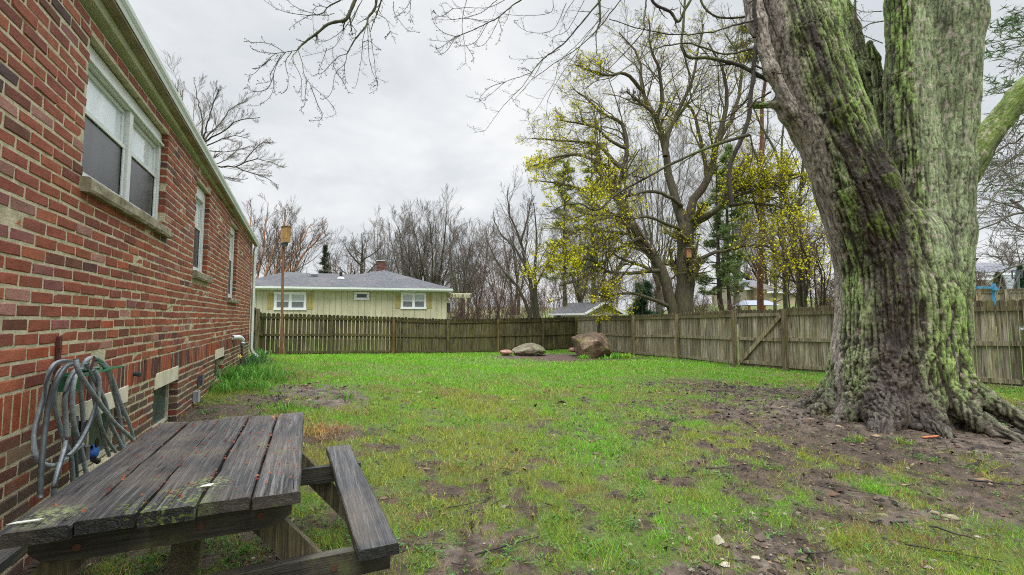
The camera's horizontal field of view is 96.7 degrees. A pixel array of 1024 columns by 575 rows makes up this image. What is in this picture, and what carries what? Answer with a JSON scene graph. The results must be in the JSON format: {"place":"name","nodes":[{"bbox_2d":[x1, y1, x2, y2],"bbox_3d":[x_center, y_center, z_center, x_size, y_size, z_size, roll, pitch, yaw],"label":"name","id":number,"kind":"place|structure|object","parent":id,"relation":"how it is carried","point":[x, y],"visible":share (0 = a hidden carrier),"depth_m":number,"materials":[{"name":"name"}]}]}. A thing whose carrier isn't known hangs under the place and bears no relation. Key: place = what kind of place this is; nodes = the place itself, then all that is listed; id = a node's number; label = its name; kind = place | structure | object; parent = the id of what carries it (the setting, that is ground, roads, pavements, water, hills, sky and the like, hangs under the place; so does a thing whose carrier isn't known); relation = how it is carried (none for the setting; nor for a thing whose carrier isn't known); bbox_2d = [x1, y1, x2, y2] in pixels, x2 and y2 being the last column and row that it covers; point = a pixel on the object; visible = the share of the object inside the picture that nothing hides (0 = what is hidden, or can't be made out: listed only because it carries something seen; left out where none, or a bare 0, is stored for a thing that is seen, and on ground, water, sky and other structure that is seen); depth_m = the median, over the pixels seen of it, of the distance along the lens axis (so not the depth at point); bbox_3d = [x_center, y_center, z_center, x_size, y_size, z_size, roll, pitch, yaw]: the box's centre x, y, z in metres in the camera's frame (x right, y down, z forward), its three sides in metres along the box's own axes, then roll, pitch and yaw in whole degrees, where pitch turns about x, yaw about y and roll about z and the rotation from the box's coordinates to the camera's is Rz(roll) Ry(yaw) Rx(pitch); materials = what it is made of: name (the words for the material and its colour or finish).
{"place":"outdoors","nodes":[
{"label":"outdoors","id":0,"kind":"place"},
{"bbox_2d":[17,297,1023,574],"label":"lawn ground","id":1,"kind":"structure","parent":0,"point":[449,555],"depth_m":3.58,"materials":[{"name":"green plant"}]},
{"bbox_2d":[0,0,259,574],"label":"brick house","id":2,"kind":"structure","parent":1,"relation":"on","point":[128,239],"depth_m":3.04,"materials":[{"name":"brick"}]},
{"bbox_2d":[53,336,123,391],"bbox_3d":[-2.495,0.433,2.714,0.177,0.300,0.566,2,-4,-24],"label":"hose hanger","id":3,"kind":"object","parent":2,"relation":"attached to","point":[58,353],"visible":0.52,"depth_m":2.49,"materials":[{"name":"metal"}]},
{"bbox_2d":[30,356,134,498],"bbox_3d":[-2.453,0.759,2.715,0.194,0.759,1.542,2,-4,-24],"label":"garden hose","id":4,"kind":"object","parent":3,"relation":"hanging from","point":[97,395],"visible":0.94,"depth_m":2.38,"materials":[{"name":"grey rubber"}]},
{"bbox_2d":[78,420,100,463],"bbox_3d":[-2.503,0.908,2.660,0.146,0.277,0.135,2,-4,-24],"label":"garden tap","id":5,"kind":"object","parent":2,"relation":"attached to","point":[91,452],"visible":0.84,"depth_m":2.66,"materials":[{"name":"plastic"}]},
{"bbox_2d":[68,408,113,477],"bbox_3d":[-2.860,1.026,3.036,0.045,0.340,0.870,2,-4,-24],"label":"basement window","id":6,"kind":"structure","parent":2,"relation":"in","point":[94,432],"depth_m":3.22,"materials":[{"name":"beige paint"}]},
{"bbox_2d":[82,45,163,219],"bbox_3d":[-2.970,-1.049,3.477,0.090,0.870,1.680,2,-4,-24],"label":"window","id":7,"kind":"structure","parent":2,"relation":"in","point":[122,146],"depth_m":3.40,"materials":[{"name":"white paint"}]},
{"bbox_2d":[152,384,168,427],"bbox_3d":[-3.489,1.165,4.435,0.045,0.410,0.810,2,-4,-24],"label":"basement window","id":8,"kind":"structure","parent":2,"relation":"in","point":[161,395],"depth_m":4.63,"materials":[{"name":"glass"}]},
{"bbox_2d":[193,185,204,271],"bbox_3d":[-3.980,-0.726,5.698,0.072,1.077,0.770,2,-4,-24],"label":"window","id":9,"kind":"structure","parent":2,"relation":"in","point":[200,196],"depth_m":5.90,"materials":[{"name":"white paint"}]},
{"bbox_2d":[228,227,234,297],"bbox_3d":[-5.053,-0.457,8.086,0.072,1.275,0.850,2,-4,-24],"label":"window","id":10,"kind":"structure","parent":2,"relation":"in","point":[232,233],"depth_m":8.37,"materials":[{"name":"white paint"}]},
{"bbox_2d":[162,51,231,188],"bbox_3d":[-24.242,-6.828,30.818,7.563,20.360,7.838,0,-4,-1],"label":"distant maple","id":11,"kind":"object","parent":1,"relation":"on","point":[182,85],"visible":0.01,"depth_m":32.07,"materials":[{"name":"grey plant"}]},
{"bbox_2d":[0,412,398,574],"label":"picnic table","id":12,"kind":"object","parent":1,"relation":"on","point":[65,536],"visible":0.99,"depth_m":1.62,"materials":[{"name":"grey wood"}]},
{"bbox_2d":[54,415,297,511],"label":"fallen buds","id":13,"kind":"object","parent":12,"relation":"on","point":[123,477],"visible":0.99,"depth_m":1.87,"materials":[{"name":"brown plant"}]},
{"bbox_2d":[172,74,286,189],"bbox_3d":[-16.122,-5.046,24.898,6.001,15.878,7.316,3,-5,-38],"label":"silver maple","id":14,"kind":"object","parent":1,"relation":"on","point":[210,115],"visible":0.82,"depth_m":25.91,"materials":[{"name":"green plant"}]},
{"bbox_2d":[207,373,264,393],"bbox_3d":[-4.034,1.378,6.419,0.714,0.290,1.077,-2,-4,28],"label":"daylily clump","id":15,"kind":"object","parent":1,"relation":"on","point":[227,385],"visible":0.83,"depth_m":6.50,"materials":[{"name":"green plant"}]},
{"bbox_2d":[232,335,244,365],"bbox_3d":[-5.062,1.219,8.389,0.094,0.692,0.399,0,-4,-2],"label":"vent pipe","id":16,"kind":"object","parent":1,"relation":"on","point":[240,338],"visible":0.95,"depth_m":8.52,"materials":[{"name":"plastic"}]},
{"bbox_2d":[214,364,269,382],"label":"daylily clump","id":17,"kind":"object","parent":1,"relation":"on","point":[247,375],"visible":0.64,"depth_m":7.36,"materials":[{"name":"green plant"}]},
{"bbox_2d":[217,362,268,378],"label":"daylily clump","id":18,"kind":"object","parent":1,"relation":"on","point":[228,368],"visible":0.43,"depth_m":7.71,"materials":[{"name":"green plant"}]},
{"bbox_2d":[216,376,283,392],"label":"daylily clump","id":19,"kind":"object","parent":1,"relation":"on","point":[261,385],"visible":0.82,"depth_m":6.73,"materials":[{"name":"green plant"}]},
{"bbox_2d":[227,358,281,378],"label":"daylily clump","id":20,"kind":"object","parent":1,"relation":"on","point":[251,372],"visible":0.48,"depth_m":7.85,"materials":[{"name":"green plant"}]},
{"bbox_2d":[236,354,273,366],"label":"daffodils","id":21,"kind":"object","parent":1,"relation":"on","point":[249,361],"visible":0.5,"depth_m":9.19,"materials":[{"name":"green plant"}]},
{"bbox_2d":[253,307,262,352],"bbox_3d":[-8.357,1.547,15.016,0.147,1.704,4.277,2,-4,-27],"label":"side fence","id":22,"kind":"object","parent":1,"relation":"on","point":[257,333],"visible":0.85,"depth_m":13.18,"materials":[{"name":"brown wood"}]},
{"bbox_2d":[232,360,288,377],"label":"daylily clump","id":23,"kind":"object","parent":1,"relation":"on","point":[273,369],"visible":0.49,"depth_m":8.27,"materials":[{"name":"green plant"}]},
{"bbox_2d":[242,192,300,279],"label":"river birch","id":24,"kind":"object","parent":1,"relation":"on","point":[259,263],"visible":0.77,"depth_m":37.49,"materials":[{"name":"brown plant"}]},
{"bbox_2d":[250,363,296,382],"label":"daylily clump","id":25,"kind":"object","parent":1,"relation":"on","point":[276,378],"visible":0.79,"depth_m":7.79,"materials":[{"name":"green plant"}]},
{"bbox_2d":[278,226,291,355],"bbox_3d":[-8.077,0.180,16.163,0.455,4.793,0.328,-2,-4,28],"label":"bat box","id":26,"kind":"object","parent":1,"relation":"on","point":[285,235],"visible":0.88,"depth_m":16.16,"materials":[{"name":"brown wood"}]},
{"bbox_2d":[255,196,330,274],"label":"bare tree","id":27,"kind":"object","parent":1,"relation":"on","point":[270,248],"visible":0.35,"depth_m":49.70,"materials":[{"name":"brown plant"}]},
{"bbox_2d":[271,206,336,274],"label":"river birch","id":28,"kind":"object","parent":1,"relation":"on","point":[290,256],"visible":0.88,"depth_m":37.04,"materials":[{"name":"brown plant"}]},
{"bbox_2d":[317,245,330,273],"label":"spruce","id":29,"kind":"object","parent":1,"relation":"on","point":[324,260],"visible":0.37,"depth_m":48.11,"materials":[{"name":"green plant"}]},
{"bbox_2d":[313,223,357,273],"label":"bare tree","id":30,"kind":"object","parent":1,"relation":"on","point":[337,256],"visible":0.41,"depth_m":52.27,"materials":[{"name":"brown plant"}]},
{"bbox_2d":[303,419,373,445],"bbox_3d":[-2.032,1.460,4.678,1.043,0.146,0.881,-1,-4,19],"label":"dead grass tuft","id":31,"kind":"object","parent":1,"relation":"on","point":[305,430],"visible":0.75,"depth_m":4.69,"materials":[{"name":"beige plant"}]},
{"bbox_2d":[249,260,452,339],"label":"ranch house","id":32,"kind":"structure","parent":1,"relation":"on","point":[381,291],"depth_m":27.18,"materials":[{"name":"beige"}]},
{"bbox_2d":[273,292,306,309],"bbox_3d":[-12.719,0.776,26.115,1.749,1.042,0.080,1,-4,-13],"label":"window","id":33,"kind":"structure","parent":32,"relation":"in","point":[297,300],"depth_m":26.11,"materials":[{"name":"plastic"}]},
{"bbox_2d":[354,292,368,299],"bbox_3d":[-8.921,0.495,27.032,0.874,0.463,0.080,1,-4,-13],"label":"window","id":34,"kind":"structure","parent":32,"relation":"in","point":[357,295],"depth_m":27.02,"materials":[{"name":"plastic"}]},
{"bbox_2d":[400,292,426,308],"bbox_3d":[-5.986,0.807,27.706,1.550,1.011,0.080,1,-4,-13],"label":"window","id":35,"kind":"structure","parent":32,"relation":"in","point":[409,300],"depth_m":27.68,"materials":[{"name":"plastic"}]},
{"bbox_2d":[447,293,471,311],"bbox_3d":[-3.536,1.322,29.476,1.570,1.808,2.500,1,-4,-13],"label":"pergola","id":36,"kind":"object","parent":32,"relation":"attached to","point":[459,295],"visible":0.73,"depth_m":28.73,"materials":[{"name":"beige wood"}]},
{"bbox_2d":[324,225,390,274],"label":"bare tree","id":37,"kind":"object","parent":1,"relation":"on","point":[362,267],"visible":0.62,"depth_m":44.12,"materials":[{"name":"brown plant"}]},
{"bbox_2d":[342,204,412,273],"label":"bare tree","id":38,"kind":"object","parent":1,"relation":"on","point":[381,251],"visible":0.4,"depth_m":53.86,"materials":[{"name":"brown plant"}]},
{"bbox_2d":[368,199,454,279],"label":"bare tree","id":39,"kind":"object","parent":1,"relation":"on","point":[395,254],"visible":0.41,"depth_m":45.59,"materials":[{"name":"grey plant"}]},
{"bbox_2d":[261,313,577,354],"bbox_3d":[-3.006,2.122,20.042,14.200,1.949,0.298,2,-4,-26],"label":"back fence","id":40,"kind":"object","parent":1,"relation":"on","point":[498,335],"visible":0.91,"depth_m":19.46,"materials":[{"name":"brown wood"}]},
{"bbox_2d":[378,183,474,287],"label":"bare tree","id":41,"kind":"object","parent":1,"relation":"on","point":[437,279],"visible":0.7,"depth_m":43.50,"materials":[{"name":"grey plant"}]},
{"bbox_2d":[425,206,503,318],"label":"bare tree","id":42,"kind":"object","parent":1,"relation":"on","point":[464,283],"visible":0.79,"depth_m":41.99,"materials":[{"name":"grey plant"}]},
{"bbox_2d":[447,294,486,329],"bbox_3d":[-2.651,1.662,24.851,2.574,2.861,2.145,2,-4,-24],"label":"bare shrub","id":43,"kind":"object","parent":1,"relation":"on","point":[457,314],"visible":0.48,"depth_m":24.84,"materials":[{"name":"brown plant"}]},
{"bbox_2d":[449,269,497,316],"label":"bare shrub","id":44,"kind":"object","parent":1,"relation":"on","point":[487,288],"visible":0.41,"depth_m":44.67,"materials":[{"name":"brown plant"}]},
{"bbox_2d":[445,222,509,317],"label":"bare tree","id":45,"kind":"object","parent":1,"relation":"on","point":[484,269],"visible":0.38,"depth_m":47.49,"materials":[{"name":"brown plant"}]},
{"bbox_2d":[470,279,513,318],"bbox_3d":[-1.355,1.337,33.802,4.320,4.206,3.159,2,-4,-24],"label":"bare shrub","id":46,"kind":"object","parent":1,"relation":"on","point":[491,309],"visible":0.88,"depth_m":33.72,"materials":[{"name":"brown plant"}]},
{"bbox_2d":[467,223,524,318],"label":"bare tree","id":47,"kind":"object","parent":1,"relation":"on","point":[506,263],"visible":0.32,"depth_m":51.41,"materials":[{"name":"brown plant"}]},
{"bbox_2d":[474,536,538,555],"bbox_3d":[-0.022,1.448,2.561,0.421,0.015,0.022,2,-4,-31],"label":"stick","id":48,"kind":"object","parent":1,"relation":"on","point":[484,551],"visible":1,"depth_m":2.53,"materials":[{"name":"brown wood"}]},
{"bbox_2d":[486,275,529,318],"bbox_3d":[-0.101,1.252,37.845,4.231,4.713,4.444,2,-4,-24],"label":"bare shrub","id":49,"kind":"object","parent":1,"relation":"on","point":[513,315],"visible":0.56,"depth_m":37.85,"materials":[{"name":"brown plant"}]},
{"bbox_2d":[477,204,549,314],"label":"bare tree","id":50,"kind":"object","parent":1,"relation":"on","point":[517,277],"visible":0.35,"depth_m":56.00,"materials":[{"name":"brown plant"}]},
{"bbox_2d":[467,165,572,317],"bbox_3d":[0.729,-2.647,30.268,7.107,11.714,3.215,-2,-4,28],"label":"bare tree","id":51,"kind":"object","parent":1,"relation":"on","point":[533,296],"visible":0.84,"depth_m":30.33,"materials":[{"name":"grey plant"}]},
{"bbox_2d":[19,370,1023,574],"bbox_3d":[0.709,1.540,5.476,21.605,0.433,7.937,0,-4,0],"label":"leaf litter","id":52,"kind":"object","parent":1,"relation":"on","point":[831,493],"visible":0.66,"depth_m":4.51,"materials":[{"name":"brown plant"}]},
{"bbox_2d":[512,343,545,355],"bbox_3d":[0.672,2.542,18.558,1.407,0.545,1.569,2,-4,-24],"label":"boulder","id":53,"kind":"object","parent":1,"relation":"on","point":[529,349],"visible":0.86,"depth_m":18.02,"materials":[{"name":"grey stone"}]},
{"bbox_2d":[510,289,547,317],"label":"bare shrub","id":54,"kind":"object","parent":1,"relation":"on","point":[529,306],"visible":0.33,"depth_m":32.74,"materials":[{"name":"brown plant"}]},
{"bbox_2d":[525,274,572,317],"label":"bare shrub","id":55,"kind":"object","parent":1,"relation":"on","point":[552,285],"visible":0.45,"depth_m":44.74,"materials":[{"name":"brown plant"}]},
{"bbox_2d":[76,386,1023,574],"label":"weeds","id":56,"kind":"object","parent":1,"relation":"on","point":[229,558],"visible":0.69,"depth_m":2.64,"materials":[{"name":"green plant"}]},
{"bbox_2d":[542,158,585,305],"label":"pine","id":57,"kind":"object","parent":1,"relation":"on","point":[556,241],"visible":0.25,"depth_m":34.22,"materials":[{"name":"green plant"}]},
{"bbox_2d":[121,382,1023,574],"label":"gravel","id":58,"kind":"structure","parent":1,"relation":"on","point":[762,536],"depth_m":2.58,"materials":[{"name":"grey gravel"}]},
{"bbox_2d":[541,175,622,302],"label":"bare tree","id":59,"kind":"object","parent":1,"relation":"on","point":[579,299],"visible":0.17,"depth_m":42.05,"materials":[{"name":"grey plant"}]},
{"bbox_2d":[548,302,625,317],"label":"shed","id":60,"kind":"structure","parent":1,"relation":"on","point":[575,310],"depth_m":31.87,"materials":[{"name":"grey concrete"}]},
{"bbox_2d":[571,332,611,357],"bbox_3d":[3.200,2.377,17.973,1.666,1.222,1.618,2,-4,-24],"label":"boulder","id":61,"kind":"object","parent":1,"relation":"on","point":[594,345],"visible":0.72,"depth_m":17.38,"materials":[{"name":"brown stone"}]},
{"bbox_2d":[574,138,609,302],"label":"pine","id":62,"kind":"object","parent":1,"relation":"on","point":[589,244],"visible":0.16,"depth_m":32.33,"materials":[{"name":"green plant"}]},
{"bbox_2d":[569,268,638,309],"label":"bare shrub","id":63,"kind":"object","parent":1,"relation":"on","point":[611,292],"visible":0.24,"depth_m":43.45,"materials":[{"name":"brown plant"}]},
{"bbox_2d":[263,248,977,310],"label":"distant wood","id":64,"kind":"object","parent":1,"relation":"on","point":[545,283],"visible":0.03,"depth_m":85.33,"materials":[{"name":"brown plant"}]},
{"bbox_2d":[583,200,665,301],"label":"bare tree","id":65,"kind":"object","parent":1,"relation":"on","point":[621,261],"visible":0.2,"depth_m":59.62,"materials":[{"name":"yellow plant"}]},
{"bbox_2d":[243,0,1023,442],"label":"great maple","id":66,"kind":"object","parent":1,"relation":"on","point":[897,152],"visible":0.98,"depth_m":5.84,"materials":[{"name":"grey plant"}]},
{"bbox_2d":[623,267,663,310],"bbox_3d":[11.919,0.666,40.513,4.120,5.249,4.538,1,-4,-16],"label":"bare shrub","id":67,"kind":"object","parent":1,"relation":"on","point":[654,308],"visible":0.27,"depth_m":39.71,"materials":[{"name":"brown plant"}]},
{"bbox_2d":[626,280,661,314],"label":"pine","id":68,"kind":"object","parent":1,"relation":"on","point":[641,303],"visible":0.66,"depth_m":29.86,"materials":[{"name":"green plant"}]},
{"bbox_2d":[582,86,717,313],"bbox_3d":[11.626,-7.943,40.246,12.756,22.437,13.366,-2,-4,22],"label":"bare tree","id":69,"kind":"object","parent":1,"relation":"on","point":[659,211],"visible":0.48,"depth_m":39.84,"materials":[{"name":"grey plant"}]},
{"bbox_2d":[576,310,737,366],"bbox_3d":[4.937,1.937,18.226,0.428,1.914,10.772,1,-4,-18],"label":"side fence","id":70,"kind":"object","parent":1,"relation":"on","point":[709,336],"visible":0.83,"depth_m":16.18,"materials":[{"name":"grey wood"}]},
{"bbox_2d":[515,0,826,324],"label":"yellow maple","id":71,"kind":"object","parent":1,"relation":"on","point":[682,266],"visible":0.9,"depth_m":20.63,"materials":[{"name":"brown plant"}]},
{"bbox_2d":[694,286,723,312],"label":"bare shrub","id":72,"kind":"object","parent":1,"relation":"on","point":[699,307],"visible":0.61,"depth_m":35.79,"materials":[{"name":"grey plant"}]},
{"bbox_2d":[695,153,749,309],"bbox_3d":[13.644,-3.255,30.139,3.443,11.265,3.311,3,-5,-40],"label":"pine","id":73,"kind":"object","parent":1,"relation":"on","point":[721,271],"visible":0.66,"depth_m":30.02,"materials":[{"name":"green plant"}]},
{"bbox_2d":[673,119,783,303],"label":"tree","id":74,"kind":"object","parent":1,"relation":"on","point":[737,297],"visible":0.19,"depth_m":41.95,"materials":[{"name":"plant"}]},
{"bbox_2d":[707,143,757,309],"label":"pine","id":75,"kind":"object","parent":1,"relation":"on","point":[729,151],"visible":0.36,"depth_m":31.02,"materials":[{"name":"green plant"}]},
{"bbox_2d":[717,299,748,322],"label":"bare shrub","id":76,"kind":"object","parent":1,"relation":"on","point":[731,306],"visible":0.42,"depth_m":27.89,"materials":[{"name":"grey plant"}]},
{"bbox_2d":[712,280,765,304],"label":"house","id":77,"kind":"structure","parent":1,"relation":"on","point":[747,293],"depth_m":48.67,"materials":[{"name":"grey concrete"}]},
{"bbox_2d":[694,217,788,284],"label":"bare tree","id":78,"kind":"object","parent":1,"relation":"on","point":[754,270],"visible":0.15,"depth_m":62.28,"materials":[{"name":"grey plant"}]},
{"bbox_2d":[727,21,766,309],"bbox_3d":[12.709,-8.398,22.618,3.084,22.046,3.669,2,-4,-24],"label":"utility pole","id":79,"kind":"object","parent":1,"relation":"on","point":[760,303],"visible":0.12,"depth_m":22.40,"materials":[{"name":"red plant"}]},
{"bbox_2d":[735,300,778,308],"bbox_3d":[19.885,1.914,37.205,2.692,1.720,2.500,0,-4,0],"label":"car","id":80,"kind":"object","parent":1,"relation":"on","point":[754,303],"visible":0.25,"depth_m":36.68,"materials":[{"name":"white metal"}]},
{"bbox_2d":[749,285,795,303],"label":"house","id":81,"kind":"structure","parent":1,"relation":"on","point":[768,296],"depth_m":43.05,"materials":[{"name":"grey concrete"}]},
{"bbox_2d":[728,60,820,308],"bbox_3d":[12.417,-5.069,21.259,4.892,15.232,4.023,-1,-4,10],"label":"yellow tree","id":82,"kind":"object","parent":1,"relation":"on","point":[785,301],"visible":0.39,"depth_m":21.01,"materials":[{"name":"grey plant"}]},
{"bbox_2d":[736,96,826,308],"bbox_3d":[14.366,-4.360,24.386,4.659,13.791,3.419,-2,-4,24],"label":"yellow tree","id":83,"kind":"object","parent":1,"relation":"on","point":[775,291],"visible":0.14,"depth_m":24.29,"materials":[{"name":"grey plant"}]},
{"bbox_2d":[729,182,833,352],"bbox_3d":[10.405,-0.757,16.509,5.610,6.389,4.275,2,-4,-24],"label":"yellow shrub","id":84,"kind":"object","parent":1,"relation":"on","point":[805,256],"visible":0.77,"depth_m":16.28,"materials":[{"name":"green plant"}]},
{"bbox_2d":[732,82,834,306],"bbox_3d":[12.273,-4.164,19.753,4.768,13.359,5.232,0,-4,3],"label":"yellow tree","id":85,"kind":"object","parent":1,"relation":"on","point":[800,186],"visible":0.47,"depth_m":19.78,"materials":[{"name":"grey plant"}]},
{"bbox_2d":[807,269,833,309],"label":"bare shrub","id":86,"kind":"object","parent":1,"relation":"on","point":[831,299],"visible":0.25,"depth_m":25.82,"materials":[{"name":"brown plant"}]},
{"bbox_2d":[781,299,1023,386],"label":"side fence","id":87,"kind":"object","parent":1,"relation":"on","point":[808,331],"visible":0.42,"depth_m":8.67,"materials":[{"name":"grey wood"}]},
{"bbox_2d":[737,309,782,368],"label":"gate","id":88,"kind":"structure","parent":87,"relation":"attached to","point":[760,338],"depth_m":12.47,"materials":[{"name":"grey wood"}]},
{"bbox_2d":[908,422,955,431],"bbox_3d":[4.853,1.608,5.259,0.528,0.171,0.319,-1,-4,14],"label":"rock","id":89,"kind":"object","parent":1,"relation":"on","point":[916,426],"visible":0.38,"depth_m":5.20,"materials":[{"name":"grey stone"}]},
{"bbox_2d":[905,543,1002,561],"bbox_3d":[2.416,1.445,2.507,0.400,0.023,0.051,-2,-4,28],"label":"stick","id":90,"kind":"object","parent":1,"relation":"on","point":[949,551],"visible":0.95,"depth_m":2.49,"materials":[{"name":"brown wood"}]},
{"bbox_2d":[976,284,998,311],"bbox_3d":[17.766,0.386,16.970,0.730,1.073,0.204,0,-4,0],"label":"swing frame","id":91,"kind":"object","parent":1,"relation":"on","point":[993,290],"visible":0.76,"depth_m":17.00,"materials":[{"name":"blue metal"}]},
{"bbox_2d":[968,479,1020,485],"bbox_3d":[3.744,1.516,3.537,0.301,0.016,0.021,-2,-4,25],"label":"stick","id":92,"kind":"object","parent":1,"relation":"on","point":[975,480],"visible":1,"depth_m":3.54,"materials":[{"name":"wood"}]},
{"bbox_2d":[976,268,1016,299],"bbox_3d":[31.095,0.006,29.902,3.099,2.877,3.014,2,-4,-24],"label":"bare shrub","id":93,"kind":"object","parent":1,"relation":"on","point":[982,283],"visible":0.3,"depth_m":29.88,"materials":[{"name":"brown plant"}]},
{"bbox_2d":[975,263,1020,288],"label":"house","id":94,"kind":"structure","parent":1,"relation":"on","point":[980,266],"depth_m":39.73,"materials":[{"name":"grey concrete"}]},
{"bbox_2d":[975,33,1023,314],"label":"bare tree","id":95,"kind":"object","parent":1,"relation":"on","point":[1020,152],"visible":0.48,"depth_m":11.36,"materials":[{"name":"grey plant"}]},
{"bbox_2d":[991,271,1007,293],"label":"arborvitae","id":96,"kind":"object","parent":1,"relation":"on","point":[1002,278],"visible":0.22,"depth_m":30.95,"materials":[{"name":"green plant"}]},
{"bbox_2d":[978,0,1023,200],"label":"pine","id":97,"kind":"object","parent":1,"relation":"on","point":[1015,20],"visible":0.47,"depth_m":16.43,"materials":[{"name":"green plant"}]},
{"bbox_2d":[978,288,1023,326],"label":"fence","id":98,"kind":"object","parent":1,"relation":"on","point":[982,293],"visible":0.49,"depth_m":23.55,"materials":[{"name":"grey wood"}]},
{"bbox_2d":[984,227,1023,265],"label":"bare tree","id":99,"kind":"object","parent":1,"relation":"on","point":[1006,248],"visible":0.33,"depth_m":51.25,"materials":[{"name":"grey plant"}]},
{"bbox_2d":[1011,270,1022,287],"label":"basketball hoop","id":100,"kind":"object","parent":1,"relation":"on","point":[1016,277],"visible":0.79,"depth_m":29.73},
{"bbox_2d":[1013,265,1023,297],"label":"arborvitae","id":101,"kind":"object","parent":1,"relation":"on","point":[1021,279],"visible":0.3,"depth_m":31.00,"materials":[{"name":"green plant"}]},
{"bbox_2d":[128,0,1023,310],"label":"sky","id":102,"kind":"structure","parent":0,"point":[409,138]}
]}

